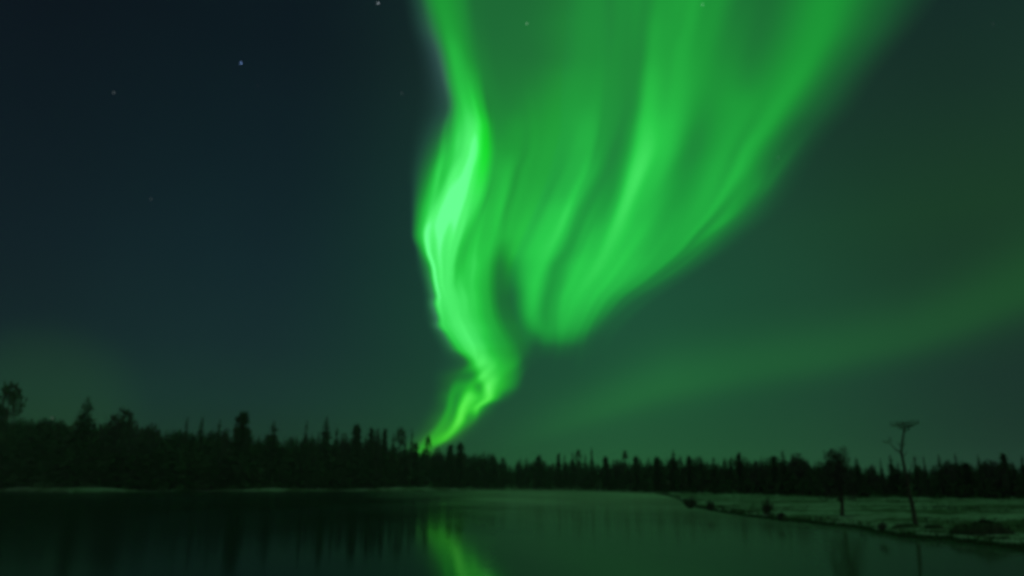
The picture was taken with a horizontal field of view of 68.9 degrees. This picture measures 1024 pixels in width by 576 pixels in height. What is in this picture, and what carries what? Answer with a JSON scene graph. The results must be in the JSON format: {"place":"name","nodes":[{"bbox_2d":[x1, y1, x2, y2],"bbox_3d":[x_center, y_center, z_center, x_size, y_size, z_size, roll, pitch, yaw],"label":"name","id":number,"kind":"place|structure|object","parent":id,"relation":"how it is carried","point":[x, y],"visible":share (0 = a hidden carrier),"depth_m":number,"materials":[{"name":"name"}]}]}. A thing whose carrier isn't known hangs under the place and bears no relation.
{"place":"outdoors","nodes":[
{"label":"outdoors","id":0,"kind":"place"},
{"bbox_2d":[0,490,1023,575],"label":"lake water","id":1,"kind":"structure","parent":0,"point":[451,533],"depth_m":36.01,"materials":[{"name":"green liquid"}]},
{"bbox_2d":[0,430,1023,549],"bbox_3d":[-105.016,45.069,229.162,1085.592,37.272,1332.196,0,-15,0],"label":"ground","id":2,"kind":"structure","parent":0,"point":[892,514],"depth_m":76.72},
{"bbox_2d":[0,404,8,438],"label":"spruce tree","id":3,"kind":"object","parent":2,"relation":"on","point":[3,414],"visible":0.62,"depth_m":396.92,"materials":[{"name":"green plant"}]},
{"bbox_2d":[0,381,27,454],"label":"pine tree","id":4,"kind":"object","parent":2,"relation":"on","point":[11,393],"visible":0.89,"depth_m":396.82,"materials":[{"name":"green plant"}]},
{"bbox_2d":[20,416,32,447],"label":"spruce tree","id":5,"kind":"object","parent":2,"relation":"on","point":[28,435],"visible":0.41,"depth_m":387.59,"materials":[{"name":"green plant"}]},
{"bbox_2d":[56,397,99,472],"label":"spruce tree","id":6,"kind":"object","parent":2,"relation":"on","point":[83,427],"visible":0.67,"depth_m":365.22,"materials":[{"name":"green plant"}]},
{"bbox_2d":[98,407,143,462],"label":"birch tree","id":7,"kind":"object","parent":2,"relation":"on","point":[119,432],"visible":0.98,"depth_m":335.62,"materials":[{"name":"green plant"}]},
{"bbox_2d":[136,423,162,460],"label":"birch tree","id":8,"kind":"object","parent":2,"relation":"on","point":[150,441],"visible":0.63,"depth_m":344.02,"materials":[{"name":"green plant"}]},
{"bbox_2d":[180,416,187,459],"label":"spruce tree","id":9,"kind":"object","parent":2,"relation":"on","point":[185,439],"visible":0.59,"depth_m":367.91,"materials":[{"name":"green plant"}]},
{"bbox_2d":[191,417,204,464],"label":"spruce tree","id":10,"kind":"object","parent":2,"relation":"on","point":[199,443],"visible":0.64,"depth_m":373.48,"materials":[{"name":"green plant"}]},
{"bbox_2d":[211,419,221,459],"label":"spruce tree","id":11,"kind":"object","parent":2,"relation":"on","point":[217,442],"visible":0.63,"depth_m":373.28,"materials":[{"name":"green plant"}]},
{"bbox_2d":[217,428,231,472],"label":"birch tree","id":12,"kind":"object","parent":2,"relation":"on","point":[224,448],"visible":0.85,"depth_m":357.12,"materials":[{"name":"green plant"}]},
{"bbox_2d":[225,410,252,477],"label":"spruce tree","id":13,"kind":"object","parent":2,"relation":"on","point":[240,434],"visible":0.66,"depth_m":361.55,"materials":[{"name":"green plant"}]},
{"bbox_2d":[252,421,283,478],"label":"spruce tree","id":14,"kind":"object","parent":2,"relation":"on","point":[273,451],"visible":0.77,"depth_m":369.35,"materials":[{"name":"green plant"}]},
{"bbox_2d":[292,436,300,472],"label":"spruce tree","id":15,"kind":"object","parent":2,"relation":"on","point":[296,454],"visible":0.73,"depth_m":378.51,"materials":[{"name":"green plant"}]},
{"bbox_2d":[300,419,307,472],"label":"spruce tree","id":16,"kind":"object","parent":2,"relation":"on","point":[304,447],"visible":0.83,"depth_m":384.24,"materials":[{"name":"green plant"}]},
{"bbox_2d":[313,434,322,470],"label":"spruce tree","id":17,"kind":"object","parent":2,"relation":"on","point":[317,452],"visible":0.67,"depth_m":377.23,"materials":[{"name":"green plant"}]},
{"bbox_2d":[314,415,335,479],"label":"spruce tree","id":18,"kind":"object","parent":2,"relation":"on","point":[325,452],"visible":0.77,"depth_m":382.00,"materials":[{"name":"green plant"}]},
{"bbox_2d":[331,425,340,468],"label":"spruce tree","id":19,"kind":"object","parent":2,"relation":"on","point":[335,449],"visible":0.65,"depth_m":387.74,"materials":[{"name":"green plant"}]},
{"bbox_2d":[338,433,349,462],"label":"birch tree","id":20,"kind":"object","parent":2,"relation":"on","point":[344,448],"visible":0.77,"depth_m":391.82,"materials":[{"name":"green plant"}]},
{"bbox_2d":[348,424,362,469],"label":"spruce tree","id":21,"kind":"object","parent":2,"relation":"on","point":[356,446],"visible":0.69,"depth_m":398.63,"materials":[{"name":"green plant"}]},
{"bbox_2d":[358,436,369,476],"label":"spruce tree","id":22,"kind":"object","parent":2,"relation":"on","point":[365,456],"visible":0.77,"depth_m":386.31,"materials":[{"name":"green plant"}]},
{"bbox_2d":[366,427,376,479],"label":"spruce tree","id":23,"kind":"object","parent":2,"relation":"on","point":[371,452],"visible":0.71,"depth_m":391.37,"materials":[{"name":"green plant"}]},
{"bbox_2d":[373,429,381,475],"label":"spruce tree","id":24,"kind":"object","parent":2,"relation":"on","point":[378,446],"visible":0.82,"depth_m":395.35,"materials":[{"name":"green plant"}]},
{"bbox_2d":[378,428,388,482],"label":"spruce tree","id":25,"kind":"object","parent":2,"relation":"on","point":[384,454],"visible":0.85,"depth_m":399.55,"materials":[{"name":"green plant"}]},
{"bbox_2d":[388,434,396,475],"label":"spruce tree","id":26,"kind":"object","parent":2,"relation":"on","point":[392,453],"visible":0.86,"depth_m":404.56,"materials":[{"name":"green plant"}]},
{"bbox_2d":[395,427,406,479],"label":"pine tree","id":27,"kind":"object","parent":2,"relation":"on","point":[401,441],"visible":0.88,"depth_m":409.91,"materials":[{"name":"green plant"}]},
{"bbox_2d":[396,441,412,484],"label":"spruce tree","id":28,"kind":"object","parent":2,"relation":"on","point":[404,465],"visible":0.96,"depth_m":394.87,"materials":[{"name":"green plant"}]},
{"bbox_2d":[408,430,414,479],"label":"spruce tree","id":29,"kind":"object","parent":2,"relation":"on","point":[411,460],"visible":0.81,"depth_m":405.12,"materials":[{"name":"green plant"}]},
{"bbox_2d":[412,442,420,478],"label":"spruce tree","id":30,"kind":"object","parent":2,"relation":"on","point":[416,463],"visible":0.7,"depth_m":411.85,"materials":[{"name":"green plant"}]},
{"bbox_2d":[424,435,431,481],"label":"pine tree","id":31,"kind":"object","parent":2,"relation":"on","point":[428,441],"visible":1,"depth_m":428.59,"materials":[{"name":"green plant"}]},
{"bbox_2d":[432,447,442,468],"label":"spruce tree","id":32,"kind":"object","parent":2,"relation":"on","point":[438,457],"visible":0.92,"depth_m":439.73,"materials":[{"name":"green plant"}]},
{"bbox_2d":[443,444,456,485],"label":"spruce tree","id":33,"kind":"object","parent":2,"relation":"on","point":[449,468],"visible":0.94,"depth_m":438.31,"materials":[{"name":"green plant"}]},
{"bbox_2d":[455,442,467,484],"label":"spruce tree","id":34,"kind":"object","parent":2,"relation":"on","point":[460,463],"visible":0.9,"depth_m":451.43,"materials":[{"name":"green plant"}]},
{"bbox_2d":[468,454,478,485],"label":"spruce tree","id":35,"kind":"object","parent":2,"relation":"on","point":[474,474],"visible":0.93,"depth_m":467.46,"materials":[{"name":"green plant"}]},
{"bbox_2d":[479,453,489,482],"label":"spruce tree","id":36,"kind":"object","parent":2,"relation":"on","point":[484,465],"visible":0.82,"depth_m":477.11,"materials":[{"name":"green plant"}]},
{"bbox_2d":[487,457,500,482],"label":"spruce tree","id":37,"kind":"object","parent":2,"relation":"on","point":[495,472],"visible":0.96,"depth_m":480.24,"materials":[{"name":"green plant"}]},
{"bbox_2d":[0,417,1023,498],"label":"forest","id":38,"kind":"object","parent":2,"relation":"on","point":[172,468],"visible":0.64,"depth_m":352.25,"materials":[{"name":"plant"}]},
{"bbox_2d":[13,487,1023,542],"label":"heather","id":39,"kind":"object","parent":2,"relation":"on","point":[900,529],"visible":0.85,"depth_m":56.72,"materials":[{"name":"green plant"}]},
{"bbox_2d":[515,459,523,482],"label":"spruce tree","id":40,"kind":"object","parent":2,"relation":"on","point":[519,472],"visible":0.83,"depth_m":482.90,"materials":[{"name":"green plant"}]},
{"bbox_2d":[522,457,531,486],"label":"spruce tree","id":41,"kind":"object","parent":2,"relation":"on","point":[526,473],"visible":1,"depth_m":469.11,"materials":[{"name":"green plant"}]},
{"bbox_2d":[532,454,545,486],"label":"spruce tree","id":42,"kind":"object","parent":2,"relation":"on","point":[538,473],"visible":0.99,"depth_m":462.44,"materials":[{"name":"green plant"}]},
{"bbox_2d":[554,453,561,486],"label":"spruce tree","id":43,"kind":"object","parent":2,"relation":"on","point":[558,470],"visible":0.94,"depth_m":431.60,"materials":[{"name":"green plant"}]},
{"bbox_2d":[560,456,568,484],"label":"spruce tree","id":44,"kind":"object","parent":2,"relation":"on","point":[564,473],"visible":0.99,"depth_m":424.40,"materials":[{"name":"green plant"}]},
{"bbox_2d":[569,454,575,484],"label":"spruce tree","id":45,"kind":"object","parent":2,"relation":"on","point":[572,471],"visible":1,"depth_m":413.46,"materials":[{"name":"green plant"}]},
{"bbox_2d":[574,449,581,483],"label":"pine tree","id":46,"kind":"object","parent":2,"relation":"on","point":[578,462],"visible":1,"depth_m":408.07,"materials":[{"name":"green plant"}]},
{"bbox_2d":[581,454,588,486],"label":"spruce tree","id":47,"kind":"object","parent":2,"relation":"on","point":[585,479],"visible":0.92,"depth_m":380.76,"materials":[{"name":"green plant"}]},
{"bbox_2d":[588,446,595,487],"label":"spruce tree","id":48,"kind":"object","parent":2,"relation":"on","point":[592,481],"visible":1,"depth_m":372.91,"materials":[{"name":"green plant"}]},
{"bbox_2d":[601,456,610,486],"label":"spruce tree","id":49,"kind":"object","parent":2,"relation":"on","point":[605,473],"visible":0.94,"depth_m":353.77,"materials":[{"name":"green plant"}]},
{"bbox_2d":[612,460,624,486],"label":"birch tree","id":50,"kind":"object","parent":2,"relation":"on","point":[618,468],"visible":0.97,"depth_m":337.03,"materials":[{"name":"green plant"}]},
{"bbox_2d":[622,451,627,476],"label":"pine tree","id":51,"kind":"object","parent":2,"relation":"on","point":[624,458],"visible":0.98,"depth_m":330.58,"materials":[{"name":"green plant"}]},
{"bbox_2d":[630,456,642,490],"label":"spruce tree","id":52,"kind":"object","parent":2,"relation":"on","point":[635,477],"visible":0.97,"depth_m":297.30,"materials":[{"name":"green plant"}]},
{"bbox_2d":[650,456,662,490],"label":"spruce tree","id":53,"kind":"object","parent":2,"relation":"on","point":[657,469],"visible":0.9,"depth_m":266.73,"materials":[{"name":"green plant"}]},
{"bbox_2d":[665,451,680,489],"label":"spruce tree","id":54,"kind":"object","parent":2,"relation":"on","point":[671,482],"visible":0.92,"depth_m":244.12,"materials":[{"name":"green plant"}]},
{"bbox_2d":[684,455,694,489],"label":"spruce tree","id":55,"kind":"object","parent":2,"relation":"on","point":[689,476],"visible":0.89,"depth_m":223.58,"materials":[{"name":"green plant"}]},
{"bbox_2d":[682,496,696,508],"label":"shrub","id":56,"kind":"object","parent":2,"relation":"on","point":[692,503],"visible":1,"depth_m":72.97,"materials":[{"name":"green plant"}]},
{"bbox_2d":[698,456,708,487],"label":"spruce tree","id":57,"kind":"object","parent":2,"relation":"on","point":[702,467],"visible":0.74,"depth_m":217.45,"materials":[{"name":"green plant"}]},
{"bbox_2d":[705,499,714,510],"bbox_3d":[16.910,18.526,63.739,0.823,1.058,1.088,-4,-15,14],"label":"shrub","id":58,"kind":"object","parent":2,"relation":"on","point":[710,505],"visible":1,"depth_m":63.54,"materials":[{"name":"green plant"}]},
{"bbox_2d":[707,457,722,487],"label":"spruce tree","id":59,"kind":"object","parent":2,"relation":"on","point":[713,473],"visible":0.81,"depth_m":214.59,"materials":[{"name":"green plant"}]},
{"bbox_2d":[735,452,746,492],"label":"spruce tree","id":60,"kind":"object","parent":2,"relation":"on","point":[740,478],"visible":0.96,"depth_m":189.27,"materials":[{"name":"green plant"}]},
{"bbox_2d":[747,460,767,484],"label":"birch tree","id":61,"kind":"object","parent":2,"relation":"on","point":[756,472],"visible":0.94,"depth_m":183.54,"materials":[{"name":"green plant"}]},
{"bbox_2d":[761,497,773,513],"bbox_3d":[20.625,17.549,60.227,1.228,1.378,1.043,6,-16,-21],"label":"shrub","id":62,"kind":"object","parent":2,"relation":"on","point":[766,509],"visible":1,"depth_m":60.00,"materials":[{"name":"green plant"}]},
{"bbox_2d":[769,455,779,491],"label":"spruce tree","id":63,"kind":"object","parent":2,"relation":"on","point":[773,467],"visible":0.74,"depth_m":178.45,"materials":[{"name":"green plant"}]},
{"bbox_2d":[777,511,784,519],"bbox_3d":[17.463,14.762,48.454,0.546,0.536,0.766,-12,-19,38],"label":"shrub","id":64,"kind":"object","parent":2,"relation":"on","point":[780,515],"visible":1,"depth_m":48.33,"materials":[{"name":"green plant"}]},
{"bbox_2d":[778,451,793,486],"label":"spruce tree","id":65,"kind":"object","parent":2,"relation":"on","point":[783,469],"visible":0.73,"depth_m":176.04,"materials":[{"name":"green plant"}]},
{"bbox_2d":[787,453,807,483],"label":"birch tree","id":66,"kind":"object","parent":2,"relation":"on","point":[798,467],"visible":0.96,"depth_m":170.84,"materials":[{"name":"green plant"}]},
{"bbox_2d":[812,459,826,488],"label":"spruce tree","id":67,"kind":"object","parent":2,"relation":"on","point":[819,468],"visible":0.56,"depth_m":162.20,"materials":[{"name":"green plant"}]},
{"bbox_2d":[816,445,861,515],"bbox_3d":[25.156,14.895,57.605,3.068,5.491,4.050,-12,-19,37],"label":"birch tree","id":68,"kind":"object","parent":2,"relation":"on","point":[840,466],"visible":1,"depth_m":57.33,"materials":[{"name":"green plant"}]},
{"bbox_2d":[852,456,871,495],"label":"spruce tree","id":69,"kind":"object","parent":2,"relation":"on","point":[858,479],"visible":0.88,"depth_m":143.29,"materials":[{"name":"green plant"}]},
{"bbox_2d":[867,464,880,495],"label":"birch tree","id":70,"kind":"object","parent":2,"relation":"on","point":[874,478],"visible":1,"depth_m":142.54,"materials":[{"name":"green plant"}]},
{"bbox_2d":[876,521,887,530],"bbox_3d":[18.513,11.874,37.362,0.526,0.537,0.654,-10,-18,33],"label":"shrub","id":71,"kind":"object","parent":2,"relation":"on","point":[882,526],"visible":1,"depth_m":37.30,"materials":[{"name":"green plant"}]},
{"bbox_2d":[880,459,887,494],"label":"spruce tree","id":72,"kind":"object","parent":2,"relation":"on","point":[883,484],"visible":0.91,"depth_m":143.20,"materials":[{"name":"green plant"}]},
{"bbox_2d":[886,456,902,494],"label":"spruce tree","id":73,"kind":"object","parent":2,"relation":"on","point":[893,480],"visible":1,"depth_m":143.25,"materials":[{"name":"green plant"}]},
{"bbox_2d":[896,464,905,493],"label":"spruce tree","id":74,"kind":"object","parent":2,"relation":"on","point":[899,475],"visible":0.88,"depth_m":144.20,"materials":[{"name":"green plant"}]},
{"bbox_2d":[883,420,919,523],"bbox_3d":[22.267,10.410,42.007,1.366,5.904,2.078,7,-17,-26],"label":"pine tree","id":75,"kind":"object","parent":2,"relation":"on","point":[913,512],"visible":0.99,"depth_m":41.96,"materials":[{"name":"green plant"}]},
{"bbox_2d":[891,523,921,527],"bbox_3d":[21.563,13.006,40.631,1.696,0.495,1.098,0,-15,0],"label":"tussock","id":76,"kind":"object","parent":2,"relation":"on","point":[907,525],"visible":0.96,"depth_m":40.49,"materials":[{"name":"green plant"}]},
{"bbox_2d":[913,456,924,496],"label":"spruce tree","id":77,"kind":"object","parent":2,"relation":"on","point":[919,490],"visible":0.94,"depth_m":132.81,"materials":[{"name":"green plant"}]},
{"bbox_2d":[923,457,930,496],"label":"spruce tree","id":78,"kind":"object","parent":2,"relation":"on","point":[926,482],"visible":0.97,"depth_m":133.94,"materials":[{"name":"green plant"}]},
{"bbox_2d":[924,524,942,528],"bbox_3d":[22.002,12.524,38.901,0.960,0.516,0.746,0,-15,0],"label":"tussock","id":79,"kind":"object","parent":2,"relation":"on","point":[932,526],"visible":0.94,"depth_m":38.78,"materials":[{"name":"green plant"}]},
{"bbox_2d":[936,453,947,495],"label":"spruce tree","id":80,"kind":"object","parent":2,"relation":"on","point":[941,484],"visible":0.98,"depth_m":134.44,"materials":[{"name":"green plant"}]},
{"bbox_2d":[942,461,956,486],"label":"birch tree","id":81,"kind":"object","parent":2,"relation":"on","point":[949,471],"visible":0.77,"depth_m":135.44,"materials":[{"name":"green plant"}]},
{"bbox_2d":[953,455,964,493],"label":"spruce tree","id":82,"kind":"object","parent":2,"relation":"on","point":[958,473],"visible":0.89,"depth_m":136.54,"materials":[{"name":"green plant"}]},
{"bbox_2d":[949,524,969,533],"bbox_3d":[22.089,11.758,36.151,1.626,0.707,1.202,0,-15,0],"label":"tussock","id":83,"kind":"object","parent":2,"relation":"on","point":[959,529],"visible":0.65,"depth_m":36.10,"materials":[{"name":"green plant"}]},
{"bbox_2d":[960,463,977,493],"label":"spruce tree","id":84,"kind":"object","parent":2,"relation":"on","point":[968,477],"visible":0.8,"depth_m":137.28,"materials":[{"name":"green plant"}]},
{"bbox_2d":[976,455,987,497],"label":"spruce tree","id":85,"kind":"object","parent":2,"relation":"on","point":[981,480],"visible":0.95,"depth_m":127.49,"materials":[{"name":"green plant"}]},
{"bbox_2d":[963,519,1015,534],"bbox_3d":[22.623,11.504,35.752,2.225,0.956,1.594,0,-15,0],"label":"tussock","id":86,"kind":"object","parent":2,"relation":"on","point":[985,526],"visible":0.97,"depth_m":35.26,"materials":[{"name":"green plant"}]},
{"bbox_2d":[981,459,1009,495],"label":"birch tree","id":87,"kind":"object","parent":2,"relation":"on","point":[993,474],"visible":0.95,"depth_m":127.55,"materials":[{"name":"green plant"}]},
{"bbox_2d":[999,452,1017,496],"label":"spruce tree","id":88,"kind":"object","parent":2,"relation":"on","point":[1006,467],"visible":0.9,"depth_m":128.27,"materials":[{"name":"green plant"}]},
{"bbox_2d":[1011,462,1023,494],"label":"spruce tree","id":89,"kind":"object","parent":2,"relation":"on","point":[1017,480],"visible":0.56,"depth_m":129.63,"materials":[{"name":"green plant"}]},
{"bbox_2d":[1020,455,1023,491],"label":"spruce tree","id":90,"kind":"object","parent":2,"relation":"on","point":[1022,473],"visible":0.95,"depth_m":130.83,"materials":[{"name":"green plant"}]},
{"bbox_2d":[0,0,1023,477],"label":"sky","id":91,"kind":"structure","parent":0,"point":[581,225],"materials":[{"name":"green"}]}
]}

